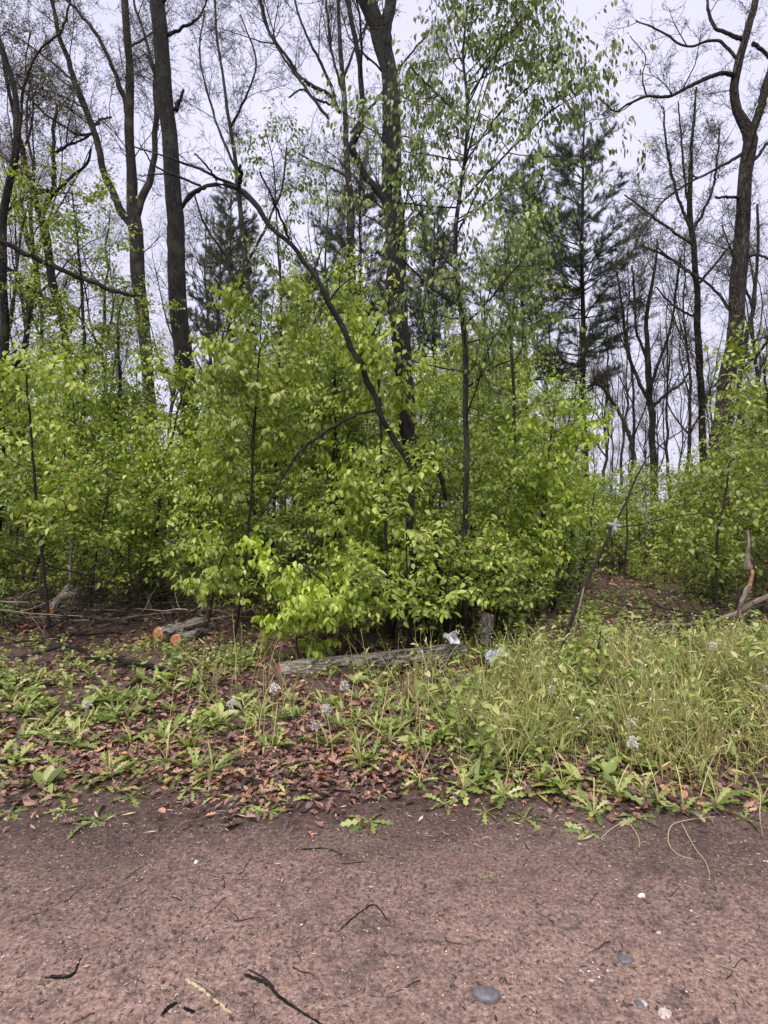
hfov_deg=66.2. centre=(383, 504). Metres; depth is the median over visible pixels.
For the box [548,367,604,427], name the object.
bare tree
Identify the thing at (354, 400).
leafy sapling
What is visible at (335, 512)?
leafy sapling
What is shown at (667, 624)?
fallen branch
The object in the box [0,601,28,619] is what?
dead branch
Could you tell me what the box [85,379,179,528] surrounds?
leafy sapling
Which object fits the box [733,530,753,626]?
splintered branch
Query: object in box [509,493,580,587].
leafy shrub
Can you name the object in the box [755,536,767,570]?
leafy shrub
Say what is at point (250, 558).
leafy shrub
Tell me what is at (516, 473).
leafy sapling
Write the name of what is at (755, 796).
dandelion
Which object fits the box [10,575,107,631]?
dead branch
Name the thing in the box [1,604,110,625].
dead branch
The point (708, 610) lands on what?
dead branch
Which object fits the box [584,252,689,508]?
bare tree
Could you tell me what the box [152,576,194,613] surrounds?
dead branch
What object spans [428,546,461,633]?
leafy shrub
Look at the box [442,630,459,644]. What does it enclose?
foam cup
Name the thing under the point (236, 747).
dandelion
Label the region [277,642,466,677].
fallen log
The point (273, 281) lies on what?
bare tree
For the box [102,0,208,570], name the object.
tall tree
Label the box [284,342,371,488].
leafy sapling
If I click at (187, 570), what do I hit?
leafy shrub
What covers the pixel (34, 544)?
leafy shrub
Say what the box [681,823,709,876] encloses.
dry stalk
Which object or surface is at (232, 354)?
thin sapling
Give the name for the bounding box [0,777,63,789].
dandelion
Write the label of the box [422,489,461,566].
leafy shrub
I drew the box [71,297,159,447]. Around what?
bare tree
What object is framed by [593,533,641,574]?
leafy shrub
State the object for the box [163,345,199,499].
bare tree
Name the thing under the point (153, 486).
leafy sapling
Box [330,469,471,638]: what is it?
leafy shrub
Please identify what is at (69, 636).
dead branch
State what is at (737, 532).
leafy shrub
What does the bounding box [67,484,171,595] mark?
leafy shrub
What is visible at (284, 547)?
leafy shrub
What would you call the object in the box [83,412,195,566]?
leafy sapling
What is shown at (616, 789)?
dandelion
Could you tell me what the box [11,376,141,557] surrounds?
leafy sapling
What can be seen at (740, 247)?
plated tree
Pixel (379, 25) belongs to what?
broad tree
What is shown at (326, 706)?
white wildflower
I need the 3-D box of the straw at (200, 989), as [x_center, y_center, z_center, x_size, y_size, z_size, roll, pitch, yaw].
[-0.590,1.539,1.875,0.123,0.018,0.018,0,0,34]
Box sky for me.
[0,0,767,504]
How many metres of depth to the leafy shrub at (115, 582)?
8.88 m
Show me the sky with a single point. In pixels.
(644, 115)
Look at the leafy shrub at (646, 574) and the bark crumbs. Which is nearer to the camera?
the bark crumbs
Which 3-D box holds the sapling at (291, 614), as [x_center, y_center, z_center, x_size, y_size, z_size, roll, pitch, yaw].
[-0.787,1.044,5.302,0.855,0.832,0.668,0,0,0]
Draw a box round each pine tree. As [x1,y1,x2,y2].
[164,182,277,533]
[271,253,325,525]
[295,143,429,428]
[380,201,483,482]
[457,149,604,527]
[509,78,660,524]
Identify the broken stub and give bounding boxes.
[433,533,452,632]
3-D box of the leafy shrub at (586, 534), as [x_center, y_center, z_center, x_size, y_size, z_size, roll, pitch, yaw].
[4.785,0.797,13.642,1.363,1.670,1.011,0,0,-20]
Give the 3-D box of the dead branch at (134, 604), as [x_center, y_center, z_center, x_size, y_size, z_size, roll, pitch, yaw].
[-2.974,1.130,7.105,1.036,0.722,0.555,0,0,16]
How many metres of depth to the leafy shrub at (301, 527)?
14.02 m
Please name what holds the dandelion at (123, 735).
on the ground
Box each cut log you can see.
[45,585,72,613]
[153,614,208,642]
[170,622,214,645]
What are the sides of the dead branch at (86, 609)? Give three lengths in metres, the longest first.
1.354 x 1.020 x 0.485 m
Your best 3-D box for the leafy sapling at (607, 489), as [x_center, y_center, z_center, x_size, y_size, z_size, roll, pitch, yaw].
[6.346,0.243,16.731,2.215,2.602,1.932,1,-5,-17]
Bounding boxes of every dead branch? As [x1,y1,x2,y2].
[0,528,63,568]
[0,575,98,618]
[0,576,98,637]
[0,578,25,619]
[0,578,44,619]
[0,594,133,641]
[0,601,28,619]
[0,621,64,646]
[0,637,36,648]
[1,539,117,594]
[1,566,31,616]
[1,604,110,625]
[2,580,52,605]
[3,627,122,655]
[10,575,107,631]
[13,568,95,609]
[13,589,71,614]
[14,565,90,603]
[20,567,97,601]
[28,576,123,610]
[33,547,117,611]
[42,539,145,628]
[44,594,117,652]
[47,577,140,640]
[48,590,110,607]
[49,562,120,602]
[59,575,137,616]
[60,554,142,608]
[60,563,117,616]
[61,597,152,635]
[63,579,145,625]
[65,583,193,634]
[70,585,170,624]
[71,595,148,650]
[73,574,151,593]
[81,567,170,613]
[81,600,174,631]
[84,602,144,620]
[86,573,177,626]
[92,584,143,616]
[97,591,194,632]
[103,576,176,617]
[106,581,156,598]
[108,568,189,611]
[114,560,187,617]
[117,558,193,599]
[118,569,166,615]
[121,585,182,605]
[129,622,210,635]
[130,569,192,637]
[148,562,233,600]
[148,588,201,622]
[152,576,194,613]
[154,564,251,625]
[162,546,238,595]
[162,564,267,627]
[167,595,248,636]
[176,585,268,613]
[177,603,237,611]
[179,563,256,621]
[182,596,280,629]
[206,552,292,611]
[206,600,259,628]
[555,566,657,610]
[600,594,665,638]
[607,571,720,626]
[629,594,699,622]
[646,604,711,617]
[674,579,749,636]
[675,600,730,633]
[683,591,732,621]
[718,568,763,609]
[718,607,767,616]
[727,587,767,624]
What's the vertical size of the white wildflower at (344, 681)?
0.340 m
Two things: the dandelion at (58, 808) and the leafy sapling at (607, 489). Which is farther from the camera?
the leafy sapling at (607, 489)
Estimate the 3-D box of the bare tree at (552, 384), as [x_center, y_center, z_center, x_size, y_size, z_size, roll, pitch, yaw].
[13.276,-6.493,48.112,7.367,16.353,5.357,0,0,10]
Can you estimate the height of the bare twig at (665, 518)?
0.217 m
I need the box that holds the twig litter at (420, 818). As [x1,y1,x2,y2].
[0,643,767,840]
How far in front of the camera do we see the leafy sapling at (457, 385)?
10.73 m
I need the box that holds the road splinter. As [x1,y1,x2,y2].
[391,980,420,993]
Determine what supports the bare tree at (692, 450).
on the ground
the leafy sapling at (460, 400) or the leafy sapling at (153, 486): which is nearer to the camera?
the leafy sapling at (153, 486)
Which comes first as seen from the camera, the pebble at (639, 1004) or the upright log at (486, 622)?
the pebble at (639, 1004)
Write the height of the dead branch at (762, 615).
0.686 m
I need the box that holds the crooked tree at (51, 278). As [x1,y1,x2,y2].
[0,0,129,576]
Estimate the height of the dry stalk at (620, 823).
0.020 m
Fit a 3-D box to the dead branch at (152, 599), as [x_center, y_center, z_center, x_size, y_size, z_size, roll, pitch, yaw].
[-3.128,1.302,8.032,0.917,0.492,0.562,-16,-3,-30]
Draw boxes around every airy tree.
[203,94,347,589]
[276,236,385,579]
[450,194,579,536]
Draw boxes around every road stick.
[244,973,322,1023]
[704,962,737,970]
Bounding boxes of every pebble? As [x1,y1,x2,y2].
[472,985,500,1004]
[617,954,632,963]
[634,999,644,1008]
[658,1007,671,1018]
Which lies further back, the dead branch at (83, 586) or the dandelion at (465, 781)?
the dead branch at (83, 586)
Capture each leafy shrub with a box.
[0,454,61,575]
[0,483,35,600]
[0,532,50,606]
[0,537,47,609]
[0,549,27,608]
[0,579,26,634]
[1,502,42,569]
[1,504,38,580]
[3,517,38,551]
[13,513,65,571]
[22,552,74,604]
[28,533,67,600]
[30,487,108,589]
[31,510,92,562]
[47,548,110,610]
[49,530,124,601]
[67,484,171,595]
[87,436,207,620]
[90,517,148,573]
[100,563,131,608]
[104,543,169,612]
[115,511,187,588]
[126,543,190,601]
[159,546,202,606]
[160,498,208,550]
[168,553,204,589]
[193,548,267,603]
[203,481,283,565]
[221,525,275,601]
[223,511,309,617]
[228,564,265,604]
[231,479,290,577]
[254,498,381,638]
[261,573,282,618]
[269,515,310,571]
[275,492,407,653]
[275,497,323,563]
[283,515,345,577]
[303,518,354,554]
[305,509,387,583]
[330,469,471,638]
[341,588,376,634]
[349,447,520,648]
[367,559,398,630]
[382,484,487,643]
[403,594,433,637]
[417,546,460,625]
[419,481,560,628]
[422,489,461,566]
[426,504,461,564]
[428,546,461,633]
[434,528,525,634]
[439,546,507,632]
[443,500,461,546]
[478,564,532,634]
[482,507,557,621]
[491,485,560,549]
[498,548,555,623]
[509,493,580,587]
[529,496,601,582]
[541,542,593,614]
[548,540,596,603]
[555,531,599,585]
[558,474,593,535]
[574,472,639,564]
[577,504,605,567]
[586,471,639,574]
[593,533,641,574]
[605,508,648,563]
[620,462,710,574]
[621,509,674,563]
[621,520,672,573]
[625,546,648,579]
[627,553,666,588]
[645,536,688,581]
[648,449,759,601]
[648,519,685,563]
[650,476,688,556]
[659,546,710,593]
[663,529,700,577]
[677,489,744,585]
[681,463,767,581]
[682,550,739,602]
[690,551,744,605]
[695,485,765,563]
[725,540,767,612]
[750,530,767,568]
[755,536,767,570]
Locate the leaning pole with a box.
[560,420,700,649]
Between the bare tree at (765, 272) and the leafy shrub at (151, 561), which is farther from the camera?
the bare tree at (765, 272)
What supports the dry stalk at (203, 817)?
on the dirt road
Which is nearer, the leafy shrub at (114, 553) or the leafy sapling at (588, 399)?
the leafy shrub at (114, 553)
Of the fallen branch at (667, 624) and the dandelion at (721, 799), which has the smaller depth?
the dandelion at (721, 799)
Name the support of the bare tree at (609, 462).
on the ground
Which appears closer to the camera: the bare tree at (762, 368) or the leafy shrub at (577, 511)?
the leafy shrub at (577, 511)
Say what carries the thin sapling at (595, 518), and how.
on the ground
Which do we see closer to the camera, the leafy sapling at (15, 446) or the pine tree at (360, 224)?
the leafy sapling at (15, 446)
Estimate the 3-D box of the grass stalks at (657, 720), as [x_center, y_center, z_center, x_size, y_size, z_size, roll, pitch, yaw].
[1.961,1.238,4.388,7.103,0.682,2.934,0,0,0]
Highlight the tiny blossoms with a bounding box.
[205,611,767,761]
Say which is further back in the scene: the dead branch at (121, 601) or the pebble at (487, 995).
the dead branch at (121, 601)
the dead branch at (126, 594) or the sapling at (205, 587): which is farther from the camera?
the dead branch at (126, 594)
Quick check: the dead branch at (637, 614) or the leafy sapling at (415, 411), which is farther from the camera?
the leafy sapling at (415, 411)
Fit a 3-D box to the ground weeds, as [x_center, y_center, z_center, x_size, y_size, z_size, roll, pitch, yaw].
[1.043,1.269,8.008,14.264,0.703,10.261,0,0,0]
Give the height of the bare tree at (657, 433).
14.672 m
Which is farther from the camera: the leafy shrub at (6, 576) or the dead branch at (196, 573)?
the leafy shrub at (6, 576)
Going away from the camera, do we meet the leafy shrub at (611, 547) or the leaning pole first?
the leaning pole
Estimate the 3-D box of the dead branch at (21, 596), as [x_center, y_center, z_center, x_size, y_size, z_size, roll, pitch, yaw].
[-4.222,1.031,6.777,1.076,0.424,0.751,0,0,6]
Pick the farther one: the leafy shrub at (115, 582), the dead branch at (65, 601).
the leafy shrub at (115, 582)
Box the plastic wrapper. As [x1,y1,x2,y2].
[484,647,509,662]
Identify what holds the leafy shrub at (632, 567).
on the ground
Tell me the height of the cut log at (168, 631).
0.227 m
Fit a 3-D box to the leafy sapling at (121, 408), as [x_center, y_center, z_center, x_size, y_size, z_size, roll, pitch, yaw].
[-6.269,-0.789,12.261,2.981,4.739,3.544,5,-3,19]
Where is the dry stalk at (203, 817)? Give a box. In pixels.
[167,810,246,835]
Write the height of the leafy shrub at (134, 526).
2.531 m
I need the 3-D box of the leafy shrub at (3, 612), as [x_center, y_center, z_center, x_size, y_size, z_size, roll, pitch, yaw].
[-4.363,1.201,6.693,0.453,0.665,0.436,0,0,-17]
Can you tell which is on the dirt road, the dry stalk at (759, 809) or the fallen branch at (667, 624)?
the dry stalk at (759, 809)
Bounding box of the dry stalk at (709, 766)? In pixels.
[700,742,732,796]
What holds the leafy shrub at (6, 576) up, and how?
on the ground
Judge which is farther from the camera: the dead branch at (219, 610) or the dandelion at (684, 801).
the dead branch at (219, 610)
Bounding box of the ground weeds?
[0,556,767,813]
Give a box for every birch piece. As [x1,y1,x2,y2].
[58,592,77,600]
[68,538,72,580]
[200,577,206,610]
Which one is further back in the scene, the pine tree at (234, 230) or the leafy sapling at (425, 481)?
the pine tree at (234, 230)
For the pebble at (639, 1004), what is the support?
on the dirt road
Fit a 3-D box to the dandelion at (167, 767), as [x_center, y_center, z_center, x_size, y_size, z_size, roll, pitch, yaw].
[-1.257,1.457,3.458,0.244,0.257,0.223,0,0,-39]
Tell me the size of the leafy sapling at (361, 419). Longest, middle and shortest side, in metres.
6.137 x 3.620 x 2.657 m
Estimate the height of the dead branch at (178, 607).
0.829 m
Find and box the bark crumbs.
[0,777,767,1023]
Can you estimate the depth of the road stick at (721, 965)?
1.97 m
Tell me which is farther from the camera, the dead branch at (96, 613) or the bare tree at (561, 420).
the bare tree at (561, 420)
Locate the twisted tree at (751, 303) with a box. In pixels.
[681,184,767,537]
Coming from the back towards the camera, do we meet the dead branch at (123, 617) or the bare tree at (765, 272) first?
the bare tree at (765, 272)
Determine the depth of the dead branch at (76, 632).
6.61 m
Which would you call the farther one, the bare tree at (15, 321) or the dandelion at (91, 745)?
the bare tree at (15, 321)
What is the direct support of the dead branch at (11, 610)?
on the ground
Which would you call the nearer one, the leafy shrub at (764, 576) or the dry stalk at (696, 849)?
the dry stalk at (696, 849)
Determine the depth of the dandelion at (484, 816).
2.94 m
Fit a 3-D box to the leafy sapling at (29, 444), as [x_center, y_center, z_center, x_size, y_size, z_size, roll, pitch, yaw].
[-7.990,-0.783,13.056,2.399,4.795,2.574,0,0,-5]
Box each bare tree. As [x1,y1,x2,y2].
[0,27,120,535]
[0,103,119,534]
[7,188,155,524]
[8,282,37,359]
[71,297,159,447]
[121,327,173,425]
[125,204,258,537]
[127,211,260,533]
[149,186,234,418]
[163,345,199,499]
[203,223,324,526]
[256,149,381,329]
[271,261,362,446]
[386,267,439,438]
[417,284,509,505]
[447,239,516,419]
[491,271,579,444]
[529,329,575,422]
[544,278,619,475]
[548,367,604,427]
[564,317,628,488]
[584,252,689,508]
[589,417,617,479]
[592,444,618,477]
[595,378,648,492]
[605,316,657,491]
[608,426,639,482]
[610,385,662,499]
[619,377,674,501]
[625,287,711,511]
[626,420,656,507]
[633,229,731,533]
[657,365,713,474]
[676,428,698,481]
[679,327,761,457]
[680,416,707,461]
[693,218,767,439]
[745,327,767,430]
[747,252,767,378]
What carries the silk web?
attached to the leaning pole
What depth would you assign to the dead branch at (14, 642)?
6.18 m
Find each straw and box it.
[185,978,211,997]
[188,977,213,991]
[213,998,231,1013]
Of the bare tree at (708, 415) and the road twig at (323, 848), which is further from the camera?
the bare tree at (708, 415)
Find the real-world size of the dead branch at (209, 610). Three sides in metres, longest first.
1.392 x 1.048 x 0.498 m
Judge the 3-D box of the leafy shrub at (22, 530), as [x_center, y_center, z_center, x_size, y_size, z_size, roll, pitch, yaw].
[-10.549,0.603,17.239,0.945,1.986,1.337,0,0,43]
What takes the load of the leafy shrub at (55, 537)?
on the ground
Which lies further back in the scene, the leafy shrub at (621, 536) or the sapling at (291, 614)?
the leafy shrub at (621, 536)
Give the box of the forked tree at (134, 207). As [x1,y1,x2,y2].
[0,0,203,560]
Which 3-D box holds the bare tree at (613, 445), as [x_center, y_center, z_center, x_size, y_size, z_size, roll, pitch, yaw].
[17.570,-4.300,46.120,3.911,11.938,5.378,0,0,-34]
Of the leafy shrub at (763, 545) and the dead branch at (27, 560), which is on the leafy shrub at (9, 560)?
the dead branch at (27, 560)
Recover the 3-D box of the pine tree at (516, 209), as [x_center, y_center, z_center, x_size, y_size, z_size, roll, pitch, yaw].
[5.955,-7.218,27.067,6.763,17.951,5.579,0,0,-31]
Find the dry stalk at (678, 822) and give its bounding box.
[667,816,714,858]
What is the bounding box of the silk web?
[607,518,622,535]
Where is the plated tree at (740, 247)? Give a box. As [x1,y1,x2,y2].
[571,0,767,553]
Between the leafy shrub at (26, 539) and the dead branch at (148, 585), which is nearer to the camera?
the dead branch at (148, 585)
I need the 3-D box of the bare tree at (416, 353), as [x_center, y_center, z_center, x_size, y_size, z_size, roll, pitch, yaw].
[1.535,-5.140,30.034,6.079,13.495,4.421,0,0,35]
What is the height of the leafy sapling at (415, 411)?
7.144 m
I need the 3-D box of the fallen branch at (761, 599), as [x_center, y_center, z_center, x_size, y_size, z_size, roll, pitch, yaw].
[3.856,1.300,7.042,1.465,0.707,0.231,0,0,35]
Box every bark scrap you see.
[161,1002,177,1015]
[183,1007,195,1013]
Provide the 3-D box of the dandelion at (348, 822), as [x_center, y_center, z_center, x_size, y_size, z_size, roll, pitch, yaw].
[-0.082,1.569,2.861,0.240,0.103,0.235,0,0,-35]
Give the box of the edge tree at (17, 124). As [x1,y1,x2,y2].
[0,0,143,564]
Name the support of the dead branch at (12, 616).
on the dead branch
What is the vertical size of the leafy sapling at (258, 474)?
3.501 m
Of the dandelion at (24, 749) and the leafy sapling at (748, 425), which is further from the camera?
the leafy sapling at (748, 425)
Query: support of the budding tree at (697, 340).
on the ground
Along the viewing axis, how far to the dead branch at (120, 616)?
7.41 m
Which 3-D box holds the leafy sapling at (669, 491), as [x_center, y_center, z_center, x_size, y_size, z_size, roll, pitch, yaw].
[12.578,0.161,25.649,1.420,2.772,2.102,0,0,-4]
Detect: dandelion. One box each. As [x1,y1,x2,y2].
[0,735,40,763]
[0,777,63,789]
[0,799,34,821]
[25,709,63,738]
[43,799,84,821]
[52,707,108,752]
[67,804,117,839]
[88,750,135,786]
[109,784,155,807]
[114,723,148,743]
[145,725,185,769]
[176,783,210,802]
[188,740,239,784]
[229,742,245,752]
[245,804,290,819]
[263,722,295,748]
[291,756,325,776]
[311,724,345,747]
[340,813,393,833]
[342,726,381,769]
[405,751,440,789]
[425,792,462,814]
[445,754,482,805]
[472,805,503,824]
[482,761,526,808]
[506,806,549,829]
[522,759,556,781]
[546,747,582,807]
[564,822,602,839]
[570,783,612,825]
[596,764,651,805]
[615,809,657,829]
[637,758,679,812]
[659,765,709,821]
[694,772,743,813]
[727,805,763,832]
[742,765,767,805]
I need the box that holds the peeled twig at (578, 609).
[573,587,584,635]
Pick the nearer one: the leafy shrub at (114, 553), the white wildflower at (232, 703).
the white wildflower at (232, 703)
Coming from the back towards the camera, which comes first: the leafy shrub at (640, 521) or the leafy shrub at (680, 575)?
the leafy shrub at (640, 521)
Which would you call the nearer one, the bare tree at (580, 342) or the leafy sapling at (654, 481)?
the leafy sapling at (654, 481)
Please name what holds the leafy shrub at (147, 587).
on the ground
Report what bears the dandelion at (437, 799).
on the ground
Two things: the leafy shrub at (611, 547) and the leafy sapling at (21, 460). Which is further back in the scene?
the leafy sapling at (21, 460)
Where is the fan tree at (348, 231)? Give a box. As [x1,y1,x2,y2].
[217,0,454,526]
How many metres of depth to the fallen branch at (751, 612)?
6.56 m
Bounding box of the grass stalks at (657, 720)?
[147,608,767,790]
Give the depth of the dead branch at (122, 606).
7.52 m
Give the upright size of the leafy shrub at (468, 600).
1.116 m
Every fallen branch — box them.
[0,683,56,686]
[2,625,100,660]
[53,609,128,624]
[81,656,179,673]
[641,621,708,628]
[670,593,767,626]
[731,602,767,632]
[736,616,765,640]
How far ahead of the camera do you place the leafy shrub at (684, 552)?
12.18 m
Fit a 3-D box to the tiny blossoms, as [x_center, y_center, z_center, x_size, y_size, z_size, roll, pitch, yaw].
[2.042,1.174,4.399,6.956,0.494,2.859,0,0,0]
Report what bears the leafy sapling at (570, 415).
on the ground
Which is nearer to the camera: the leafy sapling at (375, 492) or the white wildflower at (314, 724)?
the white wildflower at (314, 724)
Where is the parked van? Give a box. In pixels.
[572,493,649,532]
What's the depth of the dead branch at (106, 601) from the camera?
6.33 m
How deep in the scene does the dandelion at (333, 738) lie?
3.64 m
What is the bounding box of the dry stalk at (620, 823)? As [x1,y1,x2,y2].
[601,821,639,847]
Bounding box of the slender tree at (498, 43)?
[299,0,663,644]
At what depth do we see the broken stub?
6.00 m
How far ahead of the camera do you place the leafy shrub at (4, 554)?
7.29 m
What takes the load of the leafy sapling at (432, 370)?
on the ground
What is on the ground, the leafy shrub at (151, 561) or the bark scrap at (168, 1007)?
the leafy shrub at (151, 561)
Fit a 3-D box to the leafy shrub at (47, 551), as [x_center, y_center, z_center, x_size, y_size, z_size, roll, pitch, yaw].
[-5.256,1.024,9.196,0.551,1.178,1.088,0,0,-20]
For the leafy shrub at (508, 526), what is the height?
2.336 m
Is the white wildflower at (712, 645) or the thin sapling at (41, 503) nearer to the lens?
the white wildflower at (712, 645)
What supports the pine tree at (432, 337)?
on the ground
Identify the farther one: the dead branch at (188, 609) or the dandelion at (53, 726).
the dead branch at (188, 609)
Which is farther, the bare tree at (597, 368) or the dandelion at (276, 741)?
the bare tree at (597, 368)
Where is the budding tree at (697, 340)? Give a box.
[601,68,762,512]
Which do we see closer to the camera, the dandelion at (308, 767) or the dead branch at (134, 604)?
the dandelion at (308, 767)
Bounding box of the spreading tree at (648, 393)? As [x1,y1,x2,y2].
[565,209,720,538]
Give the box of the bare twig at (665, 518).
[619,512,714,528]
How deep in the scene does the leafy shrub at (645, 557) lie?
13.03 m
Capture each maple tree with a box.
[0,143,176,584]
[0,150,86,461]
[55,265,187,574]
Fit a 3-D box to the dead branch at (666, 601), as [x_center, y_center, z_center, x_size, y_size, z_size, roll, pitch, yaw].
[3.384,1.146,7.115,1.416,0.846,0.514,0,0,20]
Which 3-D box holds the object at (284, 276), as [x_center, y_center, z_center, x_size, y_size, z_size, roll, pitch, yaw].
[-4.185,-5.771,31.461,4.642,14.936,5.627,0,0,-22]
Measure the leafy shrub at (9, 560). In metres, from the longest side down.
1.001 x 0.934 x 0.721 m
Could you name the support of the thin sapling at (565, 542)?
on the ground
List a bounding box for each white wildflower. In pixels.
[81,700,92,731]
[225,699,236,725]
[269,683,277,728]
[310,720,321,747]
[319,703,332,753]
[340,680,349,729]
[624,718,635,752]
[627,735,638,791]
[706,641,716,655]
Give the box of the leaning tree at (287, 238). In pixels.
[126,118,441,646]
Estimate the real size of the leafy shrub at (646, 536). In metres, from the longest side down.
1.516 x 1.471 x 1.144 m
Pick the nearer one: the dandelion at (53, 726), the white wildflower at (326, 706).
the white wildflower at (326, 706)
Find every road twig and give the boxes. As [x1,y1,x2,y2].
[44,955,81,979]
[248,969,273,986]
[302,847,347,857]
[337,904,387,931]
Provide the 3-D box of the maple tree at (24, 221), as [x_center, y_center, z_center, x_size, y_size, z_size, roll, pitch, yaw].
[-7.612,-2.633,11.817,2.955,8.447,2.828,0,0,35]
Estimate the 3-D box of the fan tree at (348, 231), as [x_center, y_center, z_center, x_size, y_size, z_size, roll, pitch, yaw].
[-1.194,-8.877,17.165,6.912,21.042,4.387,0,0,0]
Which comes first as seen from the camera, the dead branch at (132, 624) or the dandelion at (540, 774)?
the dandelion at (540, 774)
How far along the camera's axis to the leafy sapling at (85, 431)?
9.41 m
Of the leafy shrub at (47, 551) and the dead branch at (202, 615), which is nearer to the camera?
the dead branch at (202, 615)
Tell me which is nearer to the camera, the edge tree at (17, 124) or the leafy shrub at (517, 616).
the leafy shrub at (517, 616)
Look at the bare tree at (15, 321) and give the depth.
29.24 m
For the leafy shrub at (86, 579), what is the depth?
8.37 m
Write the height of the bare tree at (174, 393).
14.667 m
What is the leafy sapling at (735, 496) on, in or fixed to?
on the ground
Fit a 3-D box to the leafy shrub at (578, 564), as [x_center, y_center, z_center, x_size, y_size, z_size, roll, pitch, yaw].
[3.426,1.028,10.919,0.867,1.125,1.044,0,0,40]
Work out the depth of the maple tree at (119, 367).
11.49 m
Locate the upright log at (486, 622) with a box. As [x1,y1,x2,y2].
[474,613,494,646]
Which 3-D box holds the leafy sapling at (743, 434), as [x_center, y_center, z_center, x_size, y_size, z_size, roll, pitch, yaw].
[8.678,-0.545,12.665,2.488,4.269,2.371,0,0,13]
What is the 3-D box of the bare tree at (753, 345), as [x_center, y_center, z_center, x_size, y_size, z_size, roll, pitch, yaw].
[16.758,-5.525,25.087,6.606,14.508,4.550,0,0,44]
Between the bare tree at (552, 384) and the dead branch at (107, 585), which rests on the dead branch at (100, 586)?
the dead branch at (107, 585)
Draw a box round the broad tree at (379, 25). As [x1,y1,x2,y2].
[178,0,476,608]
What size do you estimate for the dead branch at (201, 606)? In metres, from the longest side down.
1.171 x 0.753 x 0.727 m
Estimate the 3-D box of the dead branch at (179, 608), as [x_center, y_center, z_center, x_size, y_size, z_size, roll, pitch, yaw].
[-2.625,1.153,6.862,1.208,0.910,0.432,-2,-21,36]
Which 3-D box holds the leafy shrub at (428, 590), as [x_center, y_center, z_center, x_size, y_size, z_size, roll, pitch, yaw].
[0.423,0.515,5.758,1.766,2.155,1.142,0,0,-29]
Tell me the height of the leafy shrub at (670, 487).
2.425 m
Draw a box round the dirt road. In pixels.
[0,802,767,1023]
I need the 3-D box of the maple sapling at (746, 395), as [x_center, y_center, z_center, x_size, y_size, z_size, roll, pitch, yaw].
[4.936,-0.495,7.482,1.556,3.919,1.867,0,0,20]
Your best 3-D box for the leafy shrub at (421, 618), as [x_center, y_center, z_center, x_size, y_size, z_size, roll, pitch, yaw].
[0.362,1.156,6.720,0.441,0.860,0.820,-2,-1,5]
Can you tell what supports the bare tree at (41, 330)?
on the ground
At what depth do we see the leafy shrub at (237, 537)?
12.29 m
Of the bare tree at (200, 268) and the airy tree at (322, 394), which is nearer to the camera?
the airy tree at (322, 394)
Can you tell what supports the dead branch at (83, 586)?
on the dead branch at (49, 588)
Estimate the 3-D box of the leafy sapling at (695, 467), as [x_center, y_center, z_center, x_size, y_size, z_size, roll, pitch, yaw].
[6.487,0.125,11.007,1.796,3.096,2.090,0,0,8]
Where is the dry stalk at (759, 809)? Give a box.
[756,780,762,836]
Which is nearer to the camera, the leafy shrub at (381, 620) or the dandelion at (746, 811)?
the dandelion at (746, 811)
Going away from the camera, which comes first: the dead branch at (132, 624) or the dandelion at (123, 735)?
the dandelion at (123, 735)
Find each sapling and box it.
[0,301,145,594]
[0,340,101,625]
[0,352,98,572]
[0,390,78,585]
[0,397,137,609]
[2,353,165,546]
[3,367,71,533]
[3,401,48,532]
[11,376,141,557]
[19,348,87,522]
[20,421,181,611]
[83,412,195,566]
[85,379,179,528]
[90,374,171,521]
[92,405,241,598]
[105,333,228,603]
[119,479,178,546]
[123,420,272,629]
[135,334,353,610]
[159,374,317,564]
[161,441,184,559]
[169,521,250,622]
[174,373,290,564]
[186,260,338,642]
[188,251,401,581]
[211,362,291,514]
[233,322,312,548]
[234,522,399,654]
[238,325,321,551]
[243,310,339,559]
[251,576,342,660]
[274,349,405,586]
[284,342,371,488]
[286,289,400,560]
[291,309,427,504]
[305,361,388,489]
[308,297,452,642]
[308,325,388,481]
[311,391,401,526]
[316,428,441,562]
[318,401,457,576]
[335,427,432,626]
[369,346,449,497]
[373,379,430,464]
[393,352,482,522]
[411,337,478,507]
[415,325,493,535]
[427,296,568,509]
[427,323,551,511]
[431,388,600,607]
[435,326,533,528]
[438,394,504,528]
[443,488,483,549]
[445,413,574,609]
[456,369,572,517]
[462,389,576,607]
[468,393,614,614]
[478,346,570,505]
[489,349,571,470]
[519,365,620,513]
[521,483,571,599]
[533,376,617,481]
[544,507,593,608]
[544,512,589,603]
[546,456,609,559]
[566,535,613,606]
[571,606,623,678]
[578,491,616,591]
[579,466,644,556]
[580,466,638,523]
[597,486,646,574]
[612,458,671,533]
[612,460,667,540]
[651,468,704,552]
[659,436,767,626]
[660,459,704,528]
[661,476,678,517]
[672,471,702,541]
[673,426,767,585]
[690,425,767,540]
[695,361,767,539]
[703,314,767,540]
[709,408,766,475]
[719,355,767,515]
[719,387,767,509]
[730,382,766,551]
[732,432,767,557]
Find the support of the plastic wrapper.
on the ground weeds
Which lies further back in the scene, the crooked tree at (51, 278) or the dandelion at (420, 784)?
the crooked tree at (51, 278)
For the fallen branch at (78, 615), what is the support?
on the dead branch at (132, 624)
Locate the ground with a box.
[0,505,767,834]
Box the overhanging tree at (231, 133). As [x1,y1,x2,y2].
[141,0,325,511]
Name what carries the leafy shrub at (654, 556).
on the ground
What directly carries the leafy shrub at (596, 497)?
on the ground

